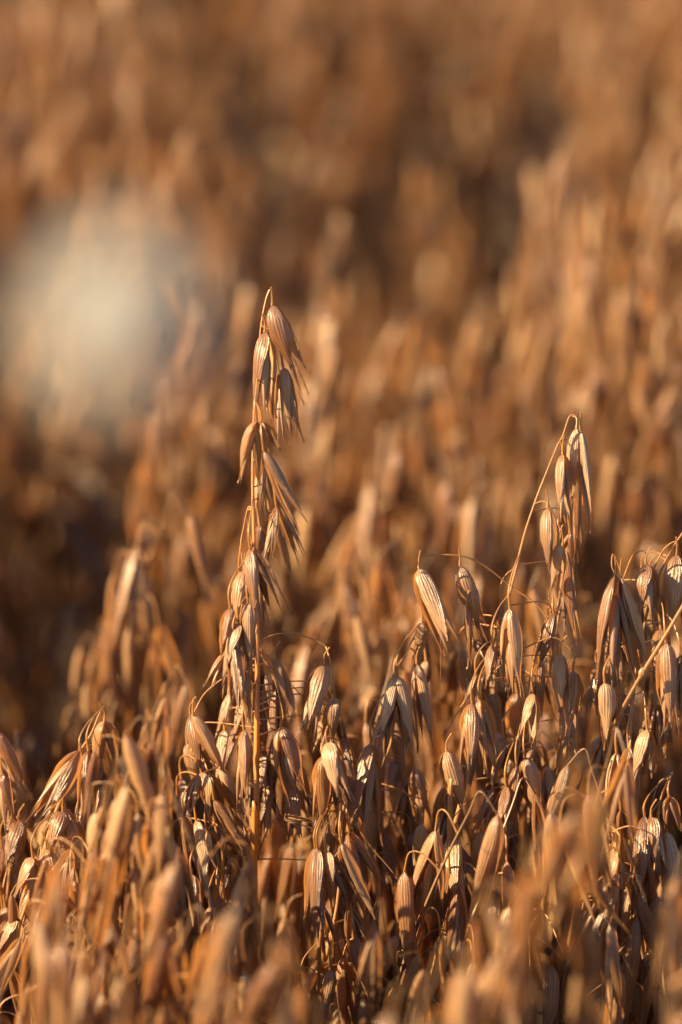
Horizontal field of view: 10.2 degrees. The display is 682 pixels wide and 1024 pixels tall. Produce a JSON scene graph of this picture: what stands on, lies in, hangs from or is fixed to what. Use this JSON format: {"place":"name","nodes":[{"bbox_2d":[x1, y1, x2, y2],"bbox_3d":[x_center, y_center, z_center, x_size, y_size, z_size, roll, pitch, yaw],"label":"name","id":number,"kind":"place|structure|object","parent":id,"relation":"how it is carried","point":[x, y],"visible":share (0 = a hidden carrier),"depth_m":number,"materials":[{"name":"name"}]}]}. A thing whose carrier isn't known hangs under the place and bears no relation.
{"place":"outdoors","nodes":[
{"label":"outdoors","id":0,"kind":"place"},
{"bbox_2d":[12,224,210,415],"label":"floating seed tuft","id":1,"kind":"object","parent":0,"point":[120,318],"visible":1,"depth_m":0.48,"materials":[{"name":"beige plant"}]},
{"bbox_2d":[0,0,681,1023],"bbox_3d":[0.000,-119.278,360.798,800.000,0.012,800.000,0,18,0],"label":"ground","id":2,"kind":"structure","parent":0,"point":[266,196],"depth_m":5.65,"materials":[{"name":"plant"}]},
{"bbox_2d":[0,732,39,1023],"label":"oat plant","id":3,"kind":"object","parent":2,"relation":"on","point":[14,845],"visible":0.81,"depth_m":1.24,"materials":[{"name":"plant"}]},
{"bbox_2d":[0,730,42,1008],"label":"oat plant","id":4,"kind":"object","parent":2,"relation":"on","point":[25,809],"visible":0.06,"depth_m":1.33,"materials":[{"name":"brown plant"}]},
{"bbox_2d":[0,924,58,1023],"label":"oat plant","id":5,"kind":"object","parent":2,"relation":"on","point":[47,978],"visible":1,"depth_m":1.01,"materials":[{"name":"brown plant"}]},
{"bbox_2d":[0,239,97,763],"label":"oat plant","id":6,"kind":"object","parent":2,"relation":"on","point":[28,270],"visible":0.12,"depth_m":2.10,"materials":[{"name":"brown plant"}]},
{"bbox_2d":[0,60,118,811],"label":"oat plant","id":7,"kind":"object","parent":2,"relation":"on","point":[69,239],"visible":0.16,"depth_m":2.22,"materials":[{"name":"brown plant"}]},
{"bbox_2d":[0,703,119,960],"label":"oat plant","id":8,"kind":"object","parent":2,"relation":"on","point":[68,775],"visible":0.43,"depth_m":1.21,"materials":[{"name":"plant"}]},
{"bbox_2d":[0,0,125,552],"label":"oat plant","id":9,"kind":"object","parent":2,"relation":"on","point":[10,143],"visible":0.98,"depth_m":1.95,"materials":[{"name":"brown plant"}]},
{"bbox_2d":[30,847,98,1023],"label":"oat plant","id":10,"kind":"object","parent":2,"relation":"on","point":[52,911],"visible":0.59,"depth_m":1.07,"materials":[{"name":"brown plant"}]},
{"bbox_2d":[0,211,129,778],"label":"oat plant","id":11,"kind":"object","parent":2,"relation":"on","point":[36,427],"visible":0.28,"depth_m":2.05,"materials":[{"name":"brown plant"}]},
{"bbox_2d":[0,313,130,874],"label":"oat plant","id":12,"kind":"object","parent":2,"relation":"on","point":[30,517],"visible":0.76,"depth_m":1.83,"materials":[{"name":"brown plant"}]},
{"bbox_2d":[0,756,149,1023],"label":"oat plant","id":13,"kind":"object","parent":2,"relation":"on","point":[117,835],"visible":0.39,"depth_m":1.15,"materials":[{"name":"brown plant"}]},
{"bbox_2d":[15,831,134,1023],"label":"oat plant","id":14,"kind":"object","parent":2,"relation":"on","point":[102,902],"visible":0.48,"depth_m":1.12,"materials":[{"name":"brown plant"}]},
{"bbox_2d":[0,81,175,824],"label":"oat plant","id":15,"kind":"object","parent":2,"relation":"on","point":[66,516],"visible":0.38,"depth_m":1.80,"materials":[{"name":"brown plant"}]},
{"bbox_2d":[0,53,182,728],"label":"oat plant","id":16,"kind":"object","parent":2,"relation":"on","point":[66,669],"visible":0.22,"depth_m":1.99,"materials":[{"name":"brown plant"}]},
{"bbox_2d":[54,916,145,1023],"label":"oat plant","id":17,"kind":"object","parent":2,"relation":"on","point":[73,995],"visible":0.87,"depth_m":1.05,"materials":[{"name":"brown plant"}]},
{"bbox_2d":[30,493,215,936],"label":"oat plant","id":18,"kind":"object","parent":2,"relation":"on","point":[128,662],"visible":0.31,"depth_m":1.38,"materials":[{"name":"brown plant"}]},
{"bbox_2d":[32,406,214,772],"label":"oat plant","id":19,"kind":"object","parent":2,"relation":"on","point":[73,637],"visible":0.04,"depth_m":2.19,"materials":[{"name":"brown plant"}]},
{"bbox_2d":[65,831,183,1023],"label":"oat plant","id":20,"kind":"object","parent":2,"relation":"on","point":[158,961],"visible":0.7,"depth_m":1.09,"materials":[{"name":"brown plant"}]},
{"bbox_2d":[56,273,208,595],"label":"oat plant","id":21,"kind":"object","parent":2,"relation":"on","point":[90,521],"visible":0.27,"depth_m":1.86,"materials":[{"name":"brown plant"}]},
{"bbox_2d":[17,25,251,564],"bbox_3d":[-0.137,0.111,2.356,0.167,0.831,0.242,6,19,18],"label":"oat plant","id":22,"kind":"object","parent":2,"relation":"on","point":[107,157],"visible":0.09,"depth_m":2.27,"materials":[{"name":"brown plant"}]},
{"bbox_2d":[73,120,197,643],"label":"oat plant","id":23,"kind":"object","parent":2,"relation":"on","point":[168,194],"visible":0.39,"depth_m":1.78,"materials":[{"name":"brown plant"}]},
{"bbox_2d":[0,665,271,1023],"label":"oat plant","id":24,"kind":"object","parent":2,"relation":"on","point":[160,725],"visible":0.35,"depth_m":1.17,"materials":[{"name":"brown plant"}]},
{"bbox_2d":[71,37,234,779],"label":"oat plant","id":25,"kind":"object","parent":2,"relation":"on","point":[224,71],"visible":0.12,"depth_m":2.42,"materials":[{"name":"brown plant"}]},
{"bbox_2d":[63,187,248,754],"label":"oat plant","id":26,"kind":"object","parent":2,"relation":"on","point":[212,305],"visible":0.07,"depth_m":1.92,"materials":[{"name":"brown plant"}]},
{"bbox_2d":[97,623,218,986],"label":"oat plant","id":27,"kind":"object","parent":2,"relation":"on","point":[163,677],"visible":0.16,"depth_m":1.39,"materials":[{"name":"brown plant"}]},
{"bbox_2d":[7,330,314,822],"bbox_3d":[-0.059,0.393,1.823,0.205,1.020,0.298,16,24,39],"label":"oat plant","id":28,"kind":"object","parent":2,"relation":"on","point":[34,752],"visible":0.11,"depth_m":1.69,"materials":[{"name":"brown plant"}]},
{"bbox_2d":[76,269,252,701],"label":"oat plant","id":29,"kind":"object","parent":2,"relation":"on","point":[181,407],"visible":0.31,"depth_m":1.73,"materials":[{"name":"brown plant"}]},
{"bbox_2d":[116,369,237,816],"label":"oat plant","id":30,"kind":"object","parent":2,"relation":"on","point":[179,614],"visible":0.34,"depth_m":1.54,"materials":[{"name":"brown plant"}]},
{"bbox_2d":[165,906,212,1023],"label":"oat plant","id":31,"kind":"object","parent":2,"relation":"on","point":[181,959],"visible":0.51,"depth_m":1.11,"materials":[{"name":"brown plant"}]},
{"bbox_2d":[123,716,278,1023],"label":"oat plant","id":32,"kind":"object","parent":2,"relation":"on","point":[247,968],"visible":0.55,"depth_m":1.15,"materials":[{"name":"brown plant"}]},
{"bbox_2d":[171,746,250,937],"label":"oat plant","id":33,"kind":"object","parent":2,"relation":"on","point":[209,789],"visible":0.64,"depth_m":1.22,"materials":[{"name":"plant"}]},
{"bbox_2d":[122,61,356,485],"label":"oat plant","id":34,"kind":"object","parent":2,"relation":"on","point":[165,110],"visible":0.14,"depth_m":2.32,"materials":[{"name":"brown plant"}]},
{"bbox_2d":[120,124,359,702],"bbox_3d":[-0.057,0.171,2.444,0.223,0.863,0.209,-1,19,-3],"label":"oat plant","id":35,"kind":"object","parent":2,"relation":"on","point":[298,241],"visible":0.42,"depth_m":2.30,"materials":[{"name":"brown plant"}]},
{"bbox_2d":[168,0,334,528],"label":"oat plant","id":36,"kind":"object","parent":2,"relation":"on","point":[236,75],"visible":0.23,"depth_m":2.66,"materials":[{"name":"brown plant"}]},
{"bbox_2d":[162,263,350,748],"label":"oat plant","id":37,"kind":"object","parent":2,"relation":"on","point":[217,472],"visible":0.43,"depth_m":1.60,"materials":[{"name":"brown plant"}]},
{"bbox_2d":[157,0,356,614],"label":"oat plant","id":38,"kind":"object","parent":2,"relation":"on","point":[180,74],"visible":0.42,"depth_m":2.15,"materials":[{"name":"brown plant"}]},
{"bbox_2d":[215,139,298,441],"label":"oat plant","id":39,"kind":"object","parent":2,"relation":"on","point":[260,264],"visible":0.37,"depth_m":2.09,"materials":[{"name":"brown plant"}]},
{"bbox_2d":[188,879,326,1023],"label":"oat plant","id":40,"kind":"object","parent":2,"relation":"on","point":[277,976],"visible":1,"depth_m":1.01,"materials":[{"name":"brown plant"}]},
{"bbox_2d":[162,104,360,615],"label":"oat plant","id":41,"kind":"object","parent":2,"relation":"on","point":[267,247],"visible":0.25,"depth_m":2.17,"materials":[{"name":"brown plant"}]},
{"bbox_2d":[154,141,381,523],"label":"oat plant","id":42,"kind":"object","parent":2,"relation":"on","point":[229,263],"visible":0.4,"depth_m":1.93,"materials":[{"name":"brown plant"}]},
{"bbox_2d":[183,287,356,952],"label":"oat plant","id":43,"kind":"object","parent":2,"relation":"on","point":[252,691],"visible":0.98,"depth_m":1.21,"materials":[{"name":"brown plant"}]},
{"bbox_2d":[211,304,337,628],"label":"oat plant","id":44,"kind":"object","parent":2,"relation":"on","point":[305,348],"visible":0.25,"depth_m":1.60,"materials":[{"name":"brown plant"}]},
{"bbox_2d":[211,333,342,786],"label":"oat plant","id":45,"kind":"object","parent":2,"relation":"on","point":[314,540],"visible":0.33,"depth_m":1.54,"materials":[{"name":"brown plant"}]},
{"bbox_2d":[235,204,351,660],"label":"oat plant","id":46,"kind":"object","parent":2,"relation":"on","point":[316,275],"visible":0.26,"depth_m":1.77,"materials":[{"name":"brown plant"}]},
{"bbox_2d":[209,597,378,958],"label":"oat plant","id":47,"kind":"object","parent":2,"relation":"on","point":[302,667],"visible":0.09,"depth_m":1.36,"materials":[{"name":"brown plant"}]},
{"bbox_2d":[234,704,378,1021],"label":"oat plant","id":48,"kind":"object","parent":2,"relation":"on","point":[268,877],"visible":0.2,"depth_m":1.31,"materials":[{"name":"brown plant"}]},
{"bbox_2d":[212,570,412,1023],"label":"oat plant","id":49,"kind":"object","parent":2,"relation":"on","point":[217,611],"visible":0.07,"depth_m":1.39,"materials":[{"name":"brown plant"}]},
{"bbox_2d":[234,290,412,754],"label":"oat plant","id":50,"kind":"object","parent":2,"relation":"on","point":[351,468],"visible":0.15,"depth_m":1.69,"materials":[{"name":"brown plant"}]},
{"bbox_2d":[260,655,430,1023],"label":"oat plant","id":51,"kind":"object","parent":2,"relation":"on","point":[288,880],"visible":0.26,"depth_m":1.28,"materials":[{"name":"brown plant"}]},
{"bbox_2d":[292,434,415,756],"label":"oat plant","id":52,"kind":"object","parent":2,"relation":"on","point":[367,520],"visible":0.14,"depth_m":1.49,"materials":[{"name":"brown plant"}]},
{"bbox_2d":[294,724,415,1023],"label":"oat plant","id":53,"kind":"object","parent":2,"relation":"on","point":[333,774],"visible":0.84,"depth_m":1.21,"materials":[{"name":"plant"}]},
{"bbox_2d":[310,38,407,601],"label":"oat plant","id":54,"kind":"object","parent":2,"relation":"on","point":[377,157],"visible":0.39,"depth_m":2.41,"materials":[{"name":"brown plant"}]},
{"bbox_2d":[262,552,460,964],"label":"oat plant","id":55,"kind":"object","parent":2,"relation":"on","point":[351,707],"visible":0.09,"depth_m":1.41,"materials":[{"name":"brown plant"}]},
{"bbox_2d":[327,245,414,490],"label":"oat plant","id":56,"kind":"object","parent":2,"relation":"on","point":[373,317],"visible":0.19,"depth_m":2.06,"materials":[{"name":"brown plant"}]},
{"bbox_2d":[318,525,439,1021],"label":"oat plant","id":57,"kind":"object","parent":2,"relation":"on","point":[341,666],"visible":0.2,"depth_m":1.39,"materials":[{"name":"brown plant"}]},
{"bbox_2d":[337,165,431,488],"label":"oat plant","id":58,"kind":"object","parent":2,"relation":"on","point":[382,261],"visible":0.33,"depth_m":2.35,"materials":[{"name":"brown plant"}]},
{"bbox_2d":[331,608,437,1010],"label":"oat plant","id":59,"kind":"object","parent":2,"relation":"on","point":[398,726],"visible":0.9,"depth_m":1.23,"materials":[{"name":"plant"}]},
{"bbox_2d":[353,900,443,1023],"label":"oat plant","id":60,"kind":"object","parent":2,"relation":"on","point":[376,969],"visible":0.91,"depth_m":1.16,"materials":[{"name":"brown plant"}]},
{"bbox_2d":[353,30,462,346],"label":"oat plant","id":61,"kind":"object","parent":2,"relation":"on","point":[400,124],"visible":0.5,"depth_m":2.44,"materials":[{"name":"brown plant"}]},
{"bbox_2d":[336,790,504,1023],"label":"oat plant","id":62,"kind":"object","parent":2,"relation":"on","point":[424,933],"visible":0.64,"depth_m":1.21,"materials":[{"name":"brown plant"}]},
{"bbox_2d":[380,943,473,1023],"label":"oat plant","id":63,"kind":"object","parent":2,"relation":"on","point":[462,999],"visible":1,"depth_m":0.99,"materials":[{"name":"brown plant"}]},
{"bbox_2d":[346,0,507,571],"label":"oat plant","id":64,"kind":"object","parent":2,"relation":"on","point":[414,82],"visible":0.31,"depth_m":2.58,"materials":[{"name":"brown plant"}]},
{"bbox_2d":[320,298,542,1022],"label":"oat plant","id":65,"kind":"object","parent":2,"relation":"on","point":[373,420],"visible":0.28,"depth_m":1.75,"materials":[{"name":"brown plant"}]},
{"bbox_2d":[380,560,488,1023],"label":"oat plant","id":66,"kind":"object","parent":2,"relation":"on","point":[422,758],"visible":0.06,"depth_m":1.43,"materials":[{"name":"brown plant"}]},
{"bbox_2d":[395,265,484,573],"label":"oat plant","id":67,"kind":"object","parent":2,"relation":"on","point":[432,299],"visible":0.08,"depth_m":1.84,"materials":[{"name":"brown plant"}]},
{"bbox_2d":[392,458,494,789],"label":"oat plant","id":68,"kind":"object","parent":2,"relation":"on","point":[441,539],"visible":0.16,"depth_m":1.49,"materials":[{"name":"brown plant"}]},
{"bbox_2d":[357,194,546,969],"bbox_3d":[0.070,0.228,2.350,0.148,0.856,0.278,7,20,20],"label":"oat plant","id":69,"kind":"object","parent":2,"relation":"on","point":[415,302],"visible":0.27,"depth_m":2.27,"materials":[{"name":"brown plant"}]},
{"bbox_2d":[408,301,524,682],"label":"oat plant","id":70,"kind":"object","parent":2,"relation":"on","point":[463,466],"visible":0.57,"depth_m":1.58,"materials":[{"name":"brown plant"}]},
{"bbox_2d":[373,543,562,1023],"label":"oat plant","id":71,"kind":"object","parent":2,"relation":"on","point":[383,588],"visible":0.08,"depth_m":1.39,"materials":[{"name":"brown plant"}]},
{"bbox_2d":[405,777,544,1023],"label":"oat plant","id":72,"kind":"object","parent":2,"relation":"on","point":[458,930],"visible":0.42,"depth_m":1.21,"materials":[{"name":"brown plant"}]},
{"bbox_2d":[338,72,615,673],"bbox_3d":[0.085,0.172,2.512,0.220,0.908,0.235,-15,24,-38],"label":"oat plant","id":73,"kind":"object","parent":2,"relation":"on","point":[462,182],"visible":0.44,"depth_m":2.43,"materials":[{"name":"brown plant"}]},
{"bbox_2d":[402,616,567,1023],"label":"oat plant","id":74,"kind":"object","parent":2,"relation":"on","point":[453,691],"visible":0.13,"depth_m":1.34,"materials":[{"name":"brown plant"}]},
{"bbox_2d":[460,188,514,593],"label":"oat plant","id":75,"kind":"object","parent":2,"relation":"on","point":[505,272],"visible":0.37,"depth_m":2.43,"materials":[{"name":"brown plant"}]},
{"bbox_2d":[429,596,558,965],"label":"oat plant","id":76,"kind":"object","parent":2,"relation":"on","point":[535,770],"visible":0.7,"depth_m":1.23,"materials":[{"name":"plant"}]},
{"bbox_2d":[357,298,644,719],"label":"oat plant","id":77,"kind":"object","parent":2,"relation":"on","point":[483,432],"visible":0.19,"depth_m":1.69,"materials":[{"name":"brown plant"}]},
{"bbox_2d":[435,730,569,1023],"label":"oat plant","id":78,"kind":"object","parent":2,"relation":"on","point":[557,965],"visible":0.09,"depth_m":1.29,"materials":[{"name":"brown plant"}]},
{"bbox_2d":[414,410,591,941],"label":"oat plant","id":79,"kind":"object","parent":2,"relation":"on","point":[480,722],"visible":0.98,"depth_m":1.22,"materials":[{"name":"plant"}]},
{"bbox_2d":[457,224,570,687],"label":"oat plant","id":80,"kind":"object","parent":2,"relation":"on","point":[504,455],"visible":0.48,"depth_m":1.73,"materials":[{"name":"brown plant"}]},
{"bbox_2d":[431,756,604,1023],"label":"oat plant","id":81,"kind":"object","parent":2,"relation":"on","point":[500,984],"visible":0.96,"depth_m":1.02,"materials":[{"name":"brown plant"}]},
{"bbox_2d":[413,150,634,1015],"bbox_3d":[0.105,0.225,2.196,0.231,0.893,0.217,-17,25,-41],"label":"oat plant","id":82,"kind":"object","parent":2,"relation":"on","point":[455,264],"visible":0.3,"depth_m":2.06,"materials":[{"name":"brown plant"}]},
{"bbox_2d":[402,182,678,956],"bbox_3d":[0.076,0.250,1.649,0.228,0.783,0.157,6,19,18],"label":"oat plant","id":83,"kind":"object","parent":2,"relation":"on","point":[589,400],"visible":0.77,"depth_m":1.56,"materials":[{"name":"brown plant"}]},
{"bbox_2d":[480,233,605,763],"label":"oat plant","id":84,"kind":"object","parent":2,"relation":"on","point":[534,447],"visible":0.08,"depth_m":1.77,"materials":[{"name":"brown plant"}]},
{"bbox_2d":[441,143,681,1010],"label":"oat plant","id":85,"kind":"object","parent":2,"relation":"on","point":[667,242],"visible":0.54,"depth_m":1.65,"materials":[{"name":"brown plant"}]},
{"bbox_2d":[455,479,672,1000],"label":"oat plant","id":86,"kind":"object","parent":2,"relation":"on","point":[467,533],"visible":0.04,"depth_m":1.49,"materials":[{"name":"brown plant"}]},
{"bbox_2d":[487,0,651,354],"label":"oat plant","id":87,"kind":"object","parent":2,"relation":"on","point":[607,163],"visible":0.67,"depth_m":2.31,"materials":[{"name":"brown plant"}]},
{"bbox_2d":[480,243,681,724],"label":"oat plant","id":88,"kind":"object","parent":2,"relation":"on","point":[670,400],"visible":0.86,"depth_m":1.52,"materials":[{"name":"brown plant"}]},
{"bbox_2d":[492,727,671,1023],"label":"oat plant","id":89,"kind":"object","parent":2,"relation":"on","point":[620,966],"visible":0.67,"depth_m":1.19,"materials":[{"name":"brown plant"}]},
{"bbox_2d":[496,146,669,821],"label":"oat plant","id":90,"kind":"object","parent":2,"relation":"on","point":[640,216],"visible":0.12,"depth_m":1.77,"materials":[{"name":"brown plant"}]},
{"bbox_2d":[489,154,677,827],"bbox_3d":[0.137,0.370,1.911,0.259,1.071,0.186,16,25,40],"label":"oat plant","id":91,"kind":"object","parent":2,"relation":"on","point":[537,229],"visible":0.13,"depth_m":1.84,"materials":[{"name":"brown plant"}]},
{"bbox_2d":[569,959,606,1023],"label":"oat plant","id":92,"kind":"object","parent":2,"relation":"on","point":[585,1012],"visible":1,"depth_m":1.03,"materials":[{"name":"brown plant"}]},
{"bbox_2d":[527,566,678,1016],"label":"oat plant","id":93,"kind":"object","parent":2,"relation":"on","point":[536,618],"visible":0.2,"depth_m":1.38,"materials":[{"name":"brown plant"}]},
{"bbox_2d":[531,748,677,1023],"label":"oat plant","id":94,"kind":"object","parent":2,"relation":"on","point":[648,1006],"visible":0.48,"depth_m":1.22,"materials":[{"name":"brown plant"}]},
{"bbox_2d":[547,139,681,555],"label":"oat plant","id":95,"kind":"object","parent":2,"relation":"on","point":[596,228],"visible":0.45,"depth_m":1.66,"materials":[{"name":"brown plant"}]},
{"bbox_2d":[551,578,681,1016],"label":"oat plant","id":96,"kind":"object","parent":2,"relation":"on","point":[672,760],"visible":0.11,"depth_m":1.43,"materials":[{"name":"brown plant"}]},
{"bbox_2d":[553,620,681,952],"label":"oat plant","id":97,"kind":"object","parent":2,"relation":"on","point":[654,782],"visible":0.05,"depth_m":1.46,"materials":[{"name":"brown plant"}]},
{"bbox_2d":[576,533,681,1022],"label":"oat plant","id":98,"kind":"object","parent":2,"relation":"on","point":[625,636],"visible":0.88,"depth_m":1.21,"materials":[{"name":"plant"}]},
{"bbox_2d":[588,437,681,833],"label":"oat plant","id":99,"kind":"object","parent":2,"relation":"on","point":[609,481],"visible":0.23,"depth_m":1.52,"materials":[{"name":"brown plant"}]},
{"bbox_2d":[589,772,681,1023],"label":"oat plant","id":100,"kind":"object","parent":2,"relation":"on","point":[661,849],"visible":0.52,"depth_m":1.21,"materials":[{"name":"plant"}]},
{"bbox_2d":[594,40,681,751],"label":"oat plant","id":101,"kind":"object","parent":2,"relation":"on","point":[660,162],"visible":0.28,"depth_m":1.88,"materials":[{"name":"brown plant"}]},
{"bbox_2d":[623,178,681,722],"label":"oat plant","id":102,"kind":"object","parent":2,"relation":"on","point":[678,268],"visible":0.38,"depth_m":1.82,"materials":[{"name":"brown plant"}]},
{"bbox_2d":[650,879,681,1023],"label":"oat plant","id":103,"kind":"object","parent":2,"relation":"on","point":[669,927],"visible":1,"depth_m":1.02,"materials":[{"name":"brown plant"}]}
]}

